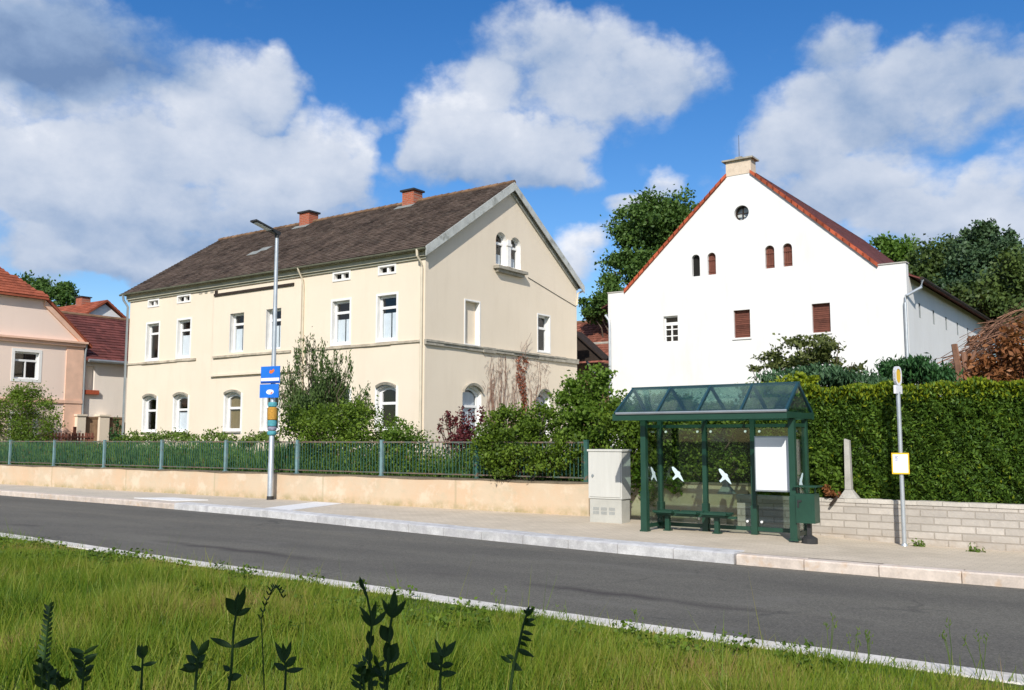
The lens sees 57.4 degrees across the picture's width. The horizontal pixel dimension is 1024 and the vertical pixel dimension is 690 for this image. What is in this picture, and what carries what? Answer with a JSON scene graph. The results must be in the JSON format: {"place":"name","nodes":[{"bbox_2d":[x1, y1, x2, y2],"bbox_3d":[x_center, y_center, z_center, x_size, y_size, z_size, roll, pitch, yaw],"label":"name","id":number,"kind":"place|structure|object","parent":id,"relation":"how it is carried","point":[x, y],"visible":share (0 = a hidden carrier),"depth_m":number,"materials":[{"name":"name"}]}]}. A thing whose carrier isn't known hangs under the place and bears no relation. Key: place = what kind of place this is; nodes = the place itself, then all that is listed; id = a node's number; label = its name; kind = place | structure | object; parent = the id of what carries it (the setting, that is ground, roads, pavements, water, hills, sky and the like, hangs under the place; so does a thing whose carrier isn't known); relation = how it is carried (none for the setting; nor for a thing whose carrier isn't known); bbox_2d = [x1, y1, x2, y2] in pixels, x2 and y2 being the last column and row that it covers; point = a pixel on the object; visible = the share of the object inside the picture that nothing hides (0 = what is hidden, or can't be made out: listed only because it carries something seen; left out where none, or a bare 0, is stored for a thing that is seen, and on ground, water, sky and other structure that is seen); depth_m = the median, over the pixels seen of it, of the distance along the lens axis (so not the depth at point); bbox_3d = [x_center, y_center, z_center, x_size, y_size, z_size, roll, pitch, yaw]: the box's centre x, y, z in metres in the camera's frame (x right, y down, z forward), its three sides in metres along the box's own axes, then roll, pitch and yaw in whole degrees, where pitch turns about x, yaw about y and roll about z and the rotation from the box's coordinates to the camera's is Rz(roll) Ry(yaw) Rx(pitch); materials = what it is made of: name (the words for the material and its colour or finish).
{"place":"outdoors","nodes":[
{"label":"outdoors","id":0,"kind":"place"},
{"bbox_2d":[0,495,1023,674],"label":"road","id":1,"kind":"structure","parent":0,"point":[902,618],"depth_m":11.96,"materials":[{"name":"asphalt"}]},
{"bbox_2d":[0,490,177,508],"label":"kerb lowered","id":2,"kind":"object","parent":1,"relation":"on","point":[135,502],"visible":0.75,"depth_m":26.88,"materials":[{"name":"stone"}]},
{"bbox_2d":[174,502,744,563],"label":"bus stop kerb","id":3,"kind":"structure","parent":1,"relation":"on","point":[693,553],"depth_m":16.65,"materials":[{"name":"concrete"}]},
{"bbox_2d":[0,533,1023,684],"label":"roadside kerb","id":4,"kind":"structure","parent":1,"relation":"on","point":[862,656],"depth_m":8.80,"materials":[{"name":"concrete"}]},
{"bbox_2d":[736,553,1023,588],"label":"kerb","id":5,"kind":"structure","parent":1,"relation":"on","point":[997,579],"depth_m":12.24,"materials":[{"name":"stone"}]},
{"bbox_2d":[0,484,1023,573],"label":"pavement","id":6,"kind":"structure","parent":0,"point":[825,547],"depth_m":16.55,"materials":[{"name":"concrete"}]},
{"bbox_2d":[139,497,204,500],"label":"tactile paving","id":7,"kind":"structure","parent":6,"relation":"on","point":[171,499],"depth_m":25.80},
{"bbox_2d":[250,219,280,499],"bbox_3d":[-6.910,0.415,25.998,0.275,7.764,0.997,-4,-7,35],"label":"street lamp","id":8,"kind":"object","parent":6,"relation":"on","point":[272,418],"visible":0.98,"depth_m":26.09,"materials":[{"name":"metal"}]},
{"bbox_2d":[260,366,279,397],"bbox_3d":[-6.724,1.044,26.225,0.710,0.880,0.241,-3,-7,27],"label":"blue sign","id":9,"kind":"object","parent":8,"relation":"attached to","point":[270,374],"visible":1,"depth_m":26.12,"materials":[{"name":"metal"}]},
{"bbox_2d":[0,464,589,515],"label":"garden wall","id":10,"kind":"structure","parent":6,"relation":"on","point":[540,496],"depth_m":24.82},
{"bbox_2d":[0,440,588,481],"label":"railing fence","id":11,"kind":"object","parent":10,"relation":"on","point":[381,469],"visible":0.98,"depth_m":26.46,"materials":[{"name":"metal"}]},
{"bbox_2d":[268,502,341,509],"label":"tactile paving","id":12,"kind":"structure","parent":6,"relation":"on","point":[303,506],"depth_m":23.41,"materials":[{"name":"concrete"}]},
{"bbox_2d":[587,449,631,523],"bbox_3d":[1.969,2.844,18.905,0.810,1.460,0.414,-4,-7,35],"label":"cable cabinet","id":13,"kind":"object","parent":6,"relation":"on","point":[609,477],"visible":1,"depth_m":18.74,"materials":[{"name":"metal"}]},
{"bbox_2d":[630,480,750,524],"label":"garden wall","id":14,"kind":"structure","parent":6,"relation":"on","point":[691,498],"depth_m":18.86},
{"bbox_2d":[612,381,813,540],"bbox_3d":[3.546,2.046,16.590,3.250,2.681,1.415,-4,-7,35],"label":"bus shelter","id":15,"kind":"object","parent":6,"relation":"on","point":[773,460],"visible":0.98,"depth_m":16.41,"materials":[{"name":"green paint"}]},
{"bbox_2d":[793,485,822,543],"bbox_3d":[4.856,2.787,15.297,0.390,0.965,0.320,-4,-7,35],"label":"litter bin","id":16,"kind":"object","parent":15,"relation":"attached to","point":[808,508],"visible":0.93,"depth_m":15.21,"materials":[{"name":"metal"}]},
{"bbox_2d":[736,494,1023,551],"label":"block wall","id":17,"kind":"structure","parent":6,"relation":"on","point":[993,526],"depth_m":15.74,"materials":[{"name":"stone"}]},
{"bbox_2d":[717,475,736,493],"bbox_3d":[4.089,2.647,17.804,0.320,0.370,0.200,-4,-7,35],"label":"concrete post","id":18,"kind":"object","parent":17,"relation":"on","point":[726,488],"visible":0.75,"depth_m":17.74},
{"bbox_2d":[820,484,840,505],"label":"withered branch","id":19,"kind":"object","parent":17,"relation":"on","point":[827,491],"visible":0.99,"depth_m":16.49,"materials":[{"name":"plant"}]},
{"bbox_2d":[839,439,859,498],"bbox_3d":[5.950,2.179,16.512,0.320,1.040,0.200,-4,-7,35],"label":"concrete post","id":20,"kind":"object","parent":17,"relation":"on","point":[849,492],"visible":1,"depth_m":16.45,"materials":[{"name":"concrete"}]},
{"bbox_2d":[891,366,909,545],"bbox_3d":[6.486,1.846,15.546,0.280,2.993,0.207,3,-6,-24],"label":"bus stop pole","id":21,"kind":"object","parent":6,"relation":"on","point":[900,463],"visible":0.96,"depth_m":15.53,"materials":[{"name":"metal"}]},
{"bbox_2d":[908,538,924,546],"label":"weed","id":22,"kind":"object","parent":6,"relation":"on","point":[921,544],"visible":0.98,"depth_m":15.36,"materials":[{"name":"green plant"}]},
{"bbox_2d":[966,542,985,552],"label":"weed","id":23,"kind":"object","parent":6,"relation":"on","point":[974,550],"visible":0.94,"depth_m":14.61,"materials":[{"name":"green plant"}]},
{"bbox_2d":[0,0,1023,354],"label":"sky","id":24,"kind":"structure","parent":0,"point":[137,136],"materials":[{"name":"blue"}]},
{"bbox_2d":[0,522,1023,689],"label":"lawn","id":25,"kind":"structure","parent":0,"point":[587,640],"depth_m":7.50,"materials":[{"name":"plant"}]},
{"bbox_2d":[35,601,53,689],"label":"sprig","id":26,"kind":"object","parent":25,"relation":"on","point":[49,609],"visible":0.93,"depth_m":2.50,"materials":[{"name":"green plant"}]},
{"bbox_2d":[33,657,72,689],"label":"sprig","id":27,"kind":"object","parent":25,"relation":"on","point":[52,676],"visible":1,"depth_m":2.41,"materials":[{"name":"green plant"}]},
{"bbox_2d":[69,645,98,689],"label":"sprig","id":28,"kind":"object","parent":25,"relation":"on","point":[81,673],"visible":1,"depth_m":2.50,"materials":[{"name":"green plant"}]},
{"bbox_2d":[131,644,156,689],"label":"sprig","id":29,"kind":"object","parent":25,"relation":"on","point":[142,651],"visible":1,"depth_m":2.60,"materials":[{"name":"green plant"}]},
{"bbox_2d":[179,638,208,689],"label":"sprig","id":30,"kind":"object","parent":25,"relation":"on","point":[191,666],"visible":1,"depth_m":2.60,"materials":[{"name":"green plant"}]},
{"bbox_2d":[209,587,258,689],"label":"sprig","id":31,"kind":"object","parent":25,"relation":"on","point":[235,607],"visible":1,"depth_m":2.60,"materials":[{"name":"green plant"}]},
{"bbox_2d":[258,583,285,689],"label":"sprig","id":32,"kind":"object","parent":25,"relation":"on","point":[271,592],"visible":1,"depth_m":2.90,"materials":[{"name":"green plant"}]},
{"bbox_2d":[274,640,303,689],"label":"sprig","id":33,"kind":"object","parent":25,"relation":"on","point":[283,653],"visible":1,"depth_m":2.60,"materials":[{"name":"green plant"}]},
{"bbox_2d":[349,655,389,689],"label":"sprig","id":34,"kind":"object","parent":25,"relation":"on","point":[364,677],"visible":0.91,"depth_m":2.46,"materials":[{"name":"green plant"}]},
{"bbox_2d":[359,577,386,689],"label":"sprig","id":35,"kind":"object","parent":25,"relation":"on","point":[370,620],"visible":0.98,"depth_m":2.50,"materials":[{"name":"green plant"}]},
{"bbox_2d":[367,589,408,689],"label":"sprig","id":36,"kind":"object","parent":25,"relation":"on","point":[394,609],"visible":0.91,"depth_m":2.50,"materials":[{"name":"green plant"}]},
{"bbox_2d":[427,639,455,689],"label":"sprig","id":37,"kind":"object","parent":25,"relation":"on","point":[440,654],"visible":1,"depth_m":2.60,"materials":[{"name":"green plant"}]},
{"bbox_2d":[0,535,922,689],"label":"clover","id":38,"kind":"object","parent":25,"relation":"on","point":[112,552],"visible":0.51,"depth_m":8.86,"materials":[{"name":"green plant"}]},
{"bbox_2d":[501,606,535,689],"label":"sprig","id":39,"kind":"object","parent":25,"relation":"on","point":[528,611],"visible":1,"depth_m":2.60,"materials":[{"name":"green plant"}]},
{"bbox_2d":[134,556,988,680],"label":"seed stalks","id":40,"kind":"object","parent":25,"relation":"on","point":[857,634],"visible":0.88,"depth_m":7.18,"materials":[{"name":"green plant"}]},
{"bbox_2d":[736,553,962,569],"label":"kerb backing","id":41,"kind":"object","parent":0,"point":[838,560],"visible":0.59,"depth_m":12.94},
{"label":"garden ground","id":42,"kind":"structure","parent":0,"visible":0},
{"bbox_2d":[0,377,65,447],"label":"bush","id":43,"kind":"object","parent":42,"relation":"on","point":[18,396],"visible":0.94,"depth_m":43.53,"materials":[{"name":"green plant"}]},
{"bbox_2d":[0,267,92,445],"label":"pink house","id":44,"kind":"structure","parent":42,"relation":"on","point":[44,340],"depth_m":46.62,"materials":[{"name":"paint"}]},
{"bbox_2d":[7,411,38,445],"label":"window","id":45,"kind":"structure","parent":44,"relation":"in","point":[9,411],"depth_m":45.34,"materials":[{"name":"white paint"}]},
{"bbox_2d":[10,348,42,382],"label":"window","id":46,"kind":"structure","parent":44,"relation":"in","point":[14,350],"depth_m":45.95,"materials":[{"name":"white paint"}]},
{"bbox_2d":[14,270,79,306],"bbox_3d":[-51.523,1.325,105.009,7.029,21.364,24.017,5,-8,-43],"label":"broadleaf tree","id":47,"kind":"object","parent":42,"relation":"on","point":[62,293],"visible":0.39,"depth_m":106.94,"materials":[{"name":"green plant"}]},
{"bbox_2d":[44,427,94,445],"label":"picket fence","id":48,"kind":"object","parent":42,"relation":"on","point":[74,436],"visible":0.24,"depth_m":46.37,"materials":[{"name":"wood"}]},
{"bbox_2d":[57,296,125,317],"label":"orange roof house","id":49,"kind":"structure","parent":42,"relation":"on","point":[85,304],"depth_m":69.14,"materials":[{"name":"tile"}]},
{"bbox_2d":[61,311,129,434],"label":"annex house","id":50,"kind":"structure","parent":42,"relation":"on","point":[104,336],"depth_m":49.85,"materials":[{"name":"white paint"}]},
{"bbox_2d":[74,414,121,445],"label":"garden gate","id":51,"kind":"structure","parent":42,"relation":"on","point":[99,426],"depth_m":48.47,"materials":[{"name":"beige paint"}]},
{"bbox_2d":[107,415,124,442],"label":"dwarf conifer","id":52,"kind":"object","parent":42,"relation":"on","point":[113,435],"visible":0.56,"depth_m":46.44,"materials":[{"name":"green plant"}]},
{"bbox_2d":[113,428,160,445],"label":"perennial","id":53,"kind":"object","parent":42,"relation":"on","point":[134,437],"visible":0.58,"depth_m":34.65,"materials":[{"name":"green plant"}]},
{"bbox_2d":[142,427,197,444],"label":"perennial","id":54,"kind":"object","parent":42,"relation":"on","point":[182,436],"visible":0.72,"depth_m":33.35,"materials":[{"name":"green plant"}]},
{"bbox_2d":[187,427,237,446],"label":"perennial","id":55,"kind":"object","parent":42,"relation":"on","point":[220,436],"visible":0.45,"depth_m":32.26,"materials":[{"name":"green plant"}]},
{"bbox_2d":[235,429,284,453],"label":"perennial","id":56,"kind":"object","parent":42,"relation":"on","point":[262,436],"visible":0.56,"depth_m":30.81,"materials":[{"name":"green plant"}]},
{"bbox_2d":[0,439,583,480],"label":"undergrowth","id":57,"kind":"object","parent":42,"relation":"on","point":[130,458],"visible":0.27,"depth_m":29.24,"materials":[{"name":"green plant"}]},
{"bbox_2d":[277,326,370,453],"bbox_3d":[-6.161,1.730,29.344,4.552,4.827,2.046,-4,-7,35],"label":"juniper","id":58,"kind":"object","parent":42,"relation":"on","point":[332,387],"visible":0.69,"depth_m":29.35,"materials":[{"name":"leaves"},{"name":"bark"}]},
{"bbox_2d":[276,391,388,458],"bbox_3d":[-5.304,2.648,27.286,3.241,2.589,3.902,2,-6,-18],"label":"bush","id":59,"kind":"object","parent":42,"relation":"on","point":[324,417],"visible":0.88,"depth_m":26.84,"materials":[{"name":"green plant"}]},
{"bbox_2d":[1,429,664,480],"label":"ground cover","id":60,"kind":"object","parent":42,"relation":"on","point":[396,456],"visible":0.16,"depth_m":25.02,"materials":[{"name":"green plant"}]},
{"bbox_2d":[119,180,584,460],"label":"cream house","id":61,"kind":"structure","parent":42,"relation":"on","point":[416,303],"depth_m":39.13,"materials":[{"name":"paint"}]},
{"bbox_2d":[141,394,157,433],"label":"window","id":62,"kind":"structure","parent":61,"relation":"in","point":[153,397],"depth_m":44.00,"materials":[{"name":"white paint"}]},
{"bbox_2d":[145,321,159,361],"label":"window","id":63,"kind":"structure","parent":61,"relation":"in","point":[151,329],"depth_m":44.36,"materials":[{"name":"white paint"}]},
{"bbox_2d":[172,392,189,433],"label":"window","id":64,"kind":"structure","parent":61,"relation":"in","point":[182,417],"depth_m":42.62,"materials":[{"name":"white paint"}]},
{"bbox_2d":[175,317,191,358],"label":"window","id":65,"kind":"structure","parent":61,"relation":"in","point":[185,347],"depth_m":42.99,"materials":[{"name":"white paint"}]},
{"bbox_2d":[222,389,242,433],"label":"window","id":66,"kind":"structure","parent":61,"relation":"in","point":[235,401],"depth_m":40.48,"materials":[{"name":"white paint"}]},
{"bbox_2d":[230,313,243,351],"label":"window","id":67,"kind":"structure","parent":61,"relation":"in","point":[239,333],"depth_m":40.83,"materials":[{"name":"white paint"}]},
{"bbox_2d":[259,393,280,433],"bbox_3d":[-10.023,2.731,38.884,1.260,1.900,0.350,-4,-7,35],"label":"window","id":68,"kind":"structure","parent":61,"relation":"in","point":[266,399],"depth_m":39.15,"materials":[{"name":"white paint"}]},
{"bbox_2d":[266,309,280,349],"bbox_3d":[-9.860,-0.662,39.224,1.120,1.870,0.308,-4,-7,35],"label":"window","id":69,"kind":"structure","parent":61,"relation":"in","point":[271,320],"depth_m":39.41,"materials":[{"name":"white paint"}]},
{"bbox_2d":[330,297,351,345],"bbox_3d":[-6.665,-0.893,36.948,1.140,1.870,0.308,-4,-7,35],"label":"window","id":70,"kind":"structure","parent":61,"relation":"in","point":[339,324],"depth_m":37.09,"materials":[{"name":"white paint"}]},
{"bbox_2d":[374,382,397,432],"bbox_3d":[-4.681,2.345,35.079,1.180,1.900,0.350,-4,-7,35],"label":"window","id":71,"kind":"structure","parent":61,"relation":"in","point":[391,386],"depth_m":35.24,"materials":[{"name":"white paint"}]},
{"bbox_2d":[375,292,397,342],"bbox_3d":[-4.656,-1.038,35.518,1.140,1.870,0.308,-4,-7,35],"label":"window","id":72,"kind":"structure","parent":61,"relation":"in","point":[385,318],"depth_m":35.65,"materials":[{"name":"white paint"}]},
{"bbox_2d":[462,383,483,435],"bbox_3d":[-1.624,2.527,36.297,0.440,2.098,1.190,-4,-7,35],"label":"window","id":73,"kind":"structure","parent":61,"relation":"in","point":[470,399],"depth_m":36.59,"materials":[{"name":"white paint"}]},
{"bbox_2d":[496,233,502,264],"bbox_3d":[-0.640,-3.957,38.603,0.132,1.366,0.736,-4,-7,35],"label":"window","id":74,"kind":"structure","parent":61,"relation":"in","point":[499,258],"depth_m":38.79,"materials":[{"name":"white paint"}]},
{"bbox_2d":[511,238,516,268],"bbox_3d":[-0.046,-3.853,39.426,0.132,1.326,0.736,-4,-7,35],"label":"window","id":75,"kind":"structure","parent":61,"relation":"in","point":[514,249],"depth_m":39.60,"materials":[{"name":"white paint"}]},
{"bbox_2d":[482,338,548,450],"bbox_3d":[0.281,2.175,38.725,0.239,5.558,5.066,-4,-7,35],"label":"climbing plant","id":76,"kind":"object","parent":61,"relation":"attached to","point":[491,391],"visible":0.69,"depth_m":38.77,"materials":[{"name":"orange plant"}]},
{"bbox_2d":[537,313,550,353],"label":"window","id":77,"kind":"structure","parent":61,"relation":"in","point":[540,328],"depth_m":41.02,"materials":[{"name":"white paint"}]},
{"bbox_2d":[536,389,552,434],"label":"window","id":78,"kind":"structure","parent":61,"relation":"in","point":[546,390],"depth_m":40.60,"materials":[{"name":"white paint"}]},
{"bbox_2d":[369,413,436,466],"bbox_3d":[-3.015,2.838,25.936,1.840,1.921,1.813,-4,-7,35],"label":"bush","id":79,"kind":"object","parent":42,"relation":"on","point":[395,432],"visible":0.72,"depth_m":25.79,"materials":[{"name":"green plant"}]},
{"bbox_2d":[437,405,485,468],"bbox_3d":[-1.499,2.642,24.936,1.741,2.113,1.327,-4,-7,35],"label":"berberis","id":80,"kind":"object","parent":42,"relation":"on","point":[461,436],"visible":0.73,"depth_m":25.07,"materials":[{"name":"purple plant"}]},
{"bbox_2d":[461,398,583,479],"bbox_3d":[0.465,2.275,21.923,3.437,2.058,2.125,-4,-7,35],"label":"bush","id":81,"kind":"object","parent":42,"relation":"on","point":[525,428],"visible":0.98,"depth_m":21.68,"materials":[{"name":"green plant"}]},
{"bbox_2d":[543,362,633,464],"bbox_3d":[1.817,1.884,22.007,2.948,3.031,2.152,-4,-7,35],"label":"bush","id":82,"kind":"object","parent":42,"relation":"on","point":[583,402],"visible":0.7,"depth_m":22.04,"materials":[{"name":"green plant"}]},
{"bbox_2d":[577,331,608,460],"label":"lean to shed","id":83,"kind":"object","parent":42,"relation":"on","point":[588,349],"visible":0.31,"depth_m":46.90,"materials":[{"name":"brown wood"}]},
{"bbox_2d":[577,320,608,362],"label":"roof","id":84,"kind":"structure","parent":42,"relation":"on","point":[593,333],"depth_m":63.27,"materials":[{"name":"tile"}]},
{"bbox_2d":[578,279,624,336],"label":"broadleaf tree","id":85,"kind":"object","parent":42,"relation":"on","point":[595,313],"visible":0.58,"depth_m":62.37,"materials":[{"name":"green plant"}]},
{"bbox_2d":[593,183,701,289],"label":"broadleaf tree","id":86,"kind":"object","parent":42,"relation":"on","point":[645,231],"visible":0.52,"depth_m":63.74,"materials":[{"name":"green plant"}]},
{"bbox_2d":[589,389,714,506],"bbox_3d":[3.172,2.345,20.152,3.054,2.890,2.147,-4,-7,35],"label":"bush","id":87,"kind":"object","parent":42,"relation":"on","point":[629,430],"visible":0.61,"depth_m":19.72,"materials":[{"name":"green plant"}]},
{"bbox_2d":[625,401,769,494],"bbox_3d":[4.114,2.211,19.658,3.530,2.071,0.934,-4,-7,35],"label":"thuja hedge","id":88,"kind":"object","parent":42,"relation":"on","point":[720,439],"visible":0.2,"depth_m":19.32,"materials":[{"name":"plant"}]},
{"bbox_2d":[665,395,755,482],"bbox_3d":[4.336,2.111,19.669,2.176,2.121,3.398,6,-8,-44],"label":"bush","id":89,"kind":"object","parent":42,"relation":"on","point":[725,465],"visible":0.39,"depth_m":18.93,"materials":[{"name":"green plant"}]},
{"bbox_2d":[735,371,820,399],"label":"bush","id":90,"kind":"object","parent":42,"relation":"on","point":[805,378],"visible":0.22,"depth_m":19.28,"materials":[{"name":"green plant"}]},
{"bbox_2d":[601,135,994,450],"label":"white house","id":91,"kind":"structure","parent":42,"relation":"on","point":[742,265],"depth_m":40.20,"materials":[{"name":"paint"}]},
{"bbox_2d":[665,316,677,342],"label":"window","id":92,"kind":"structure","parent":91,"relation":"in","point":[671,324],"depth_m":42.08,"materials":[{"name":"white paint"}]},
{"bbox_2d":[736,206,748,219],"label":"round window","id":93,"kind":"structure","parent":91,"relation":"in","point":[742,207],"depth_m":40.60,"materials":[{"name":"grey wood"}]},
{"bbox_2d":[747,331,866,381],"bbox_3d":[7.292,1.587,23.095,1.518,3.834,2.866,4,-7,-34],"label":"elder","id":94,"kind":"object","parent":42,"relation":"on","point":[828,345],"visible":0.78,"depth_m":22.92,"materials":[{"name":"green plant"}]},
{"bbox_2d":[747,361,892,386],"bbox_3d":[7.040,1.798,20.702,3.420,2.941,1.953,-4,-7,35],"label":"cypress","id":95,"kind":"object","parent":42,"relation":"on","point":[831,375],"visible":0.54,"depth_m":20.42,"materials":[{"name":"green plant"}]},
{"bbox_2d":[809,448,844,497],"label":"bush","id":96,"kind":"object","parent":42,"relation":"on","point":[832,476],"visible":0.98,"depth_m":16.61,"materials":[{"name":"green plant"}]},
{"bbox_2d":[752,376,1023,503],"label":"thuja hedge","id":97,"kind":"object","parent":42,"relation":"on","point":[962,441],"visible":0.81,"depth_m":15.95,"materials":[{"name":"plant"}]},
{"bbox_2d":[869,231,919,261],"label":"broadleaf tree","id":98,"kind":"object","parent":42,"relation":"on","point":[892,249],"visible":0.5,"depth_m":73.71,"materials":[{"name":"green plant"}]},
{"bbox_2d":[865,352,963,385],"bbox_3d":[8.734,1.693,20.154,1.950,3.030,1.493,-4,-7,35],"label":"cypress","id":99,"kind":"object","parent":42,"relation":"on","point":[918,369],"visible":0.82,"depth_m":19.96,"materials":[{"name":"green plant"}]},
{"bbox_2d":[900,233,963,288],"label":"broadleaf tree","id":100,"kind":"object","parent":42,"relation":"on","point":[926,264],"visible":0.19,"depth_m":64.56,"materials":[{"name":"green plant"}]},
{"bbox_2d":[951,344,962,379],"bbox_3d":[10.620,1.700,22.101,0.285,3.483,0.180,-4,-7,35],"label":"wooden post","id":101,"kind":"object","parent":42,"relation":"on","point":[956,360],"visible":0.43,"depth_m":22.21,"materials":[{"name":"wood"}]},
{"bbox_2d":[961,351,976,379],"bbox_3d":[10.810,1.783,21.955,0.353,3.289,0.180,-4,-7,35],"label":"wooden post","id":102,"kind":"object","parent":42,"relation":"on","point":[964,356],"visible":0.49,"depth_m":22.08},
{"bbox_2d":[933,299,1023,382],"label":"brush pile","id":103,"kind":"object","parent":42,"relation":"on","point":[1005,363],"visible":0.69,"depth_m":21.84,"materials":[{"name":"dry brown twigs"},{"name":"wood"}]},
{"bbox_2d":[933,218,1023,295],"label":"broadleaf tree","id":104,"kind":"object","parent":42,"relation":"on","point":[975,250],"visible":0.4,"depth_m":59.33,"materials":[{"name":"green plant"}]},
{"bbox_2d":[943,244,1023,340],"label":"broadleaf tree","id":105,"kind":"object","parent":42,"relation":"on","point":[988,299],"visible":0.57,"depth_m":49.72,"materials":[{"name":"green plant"}]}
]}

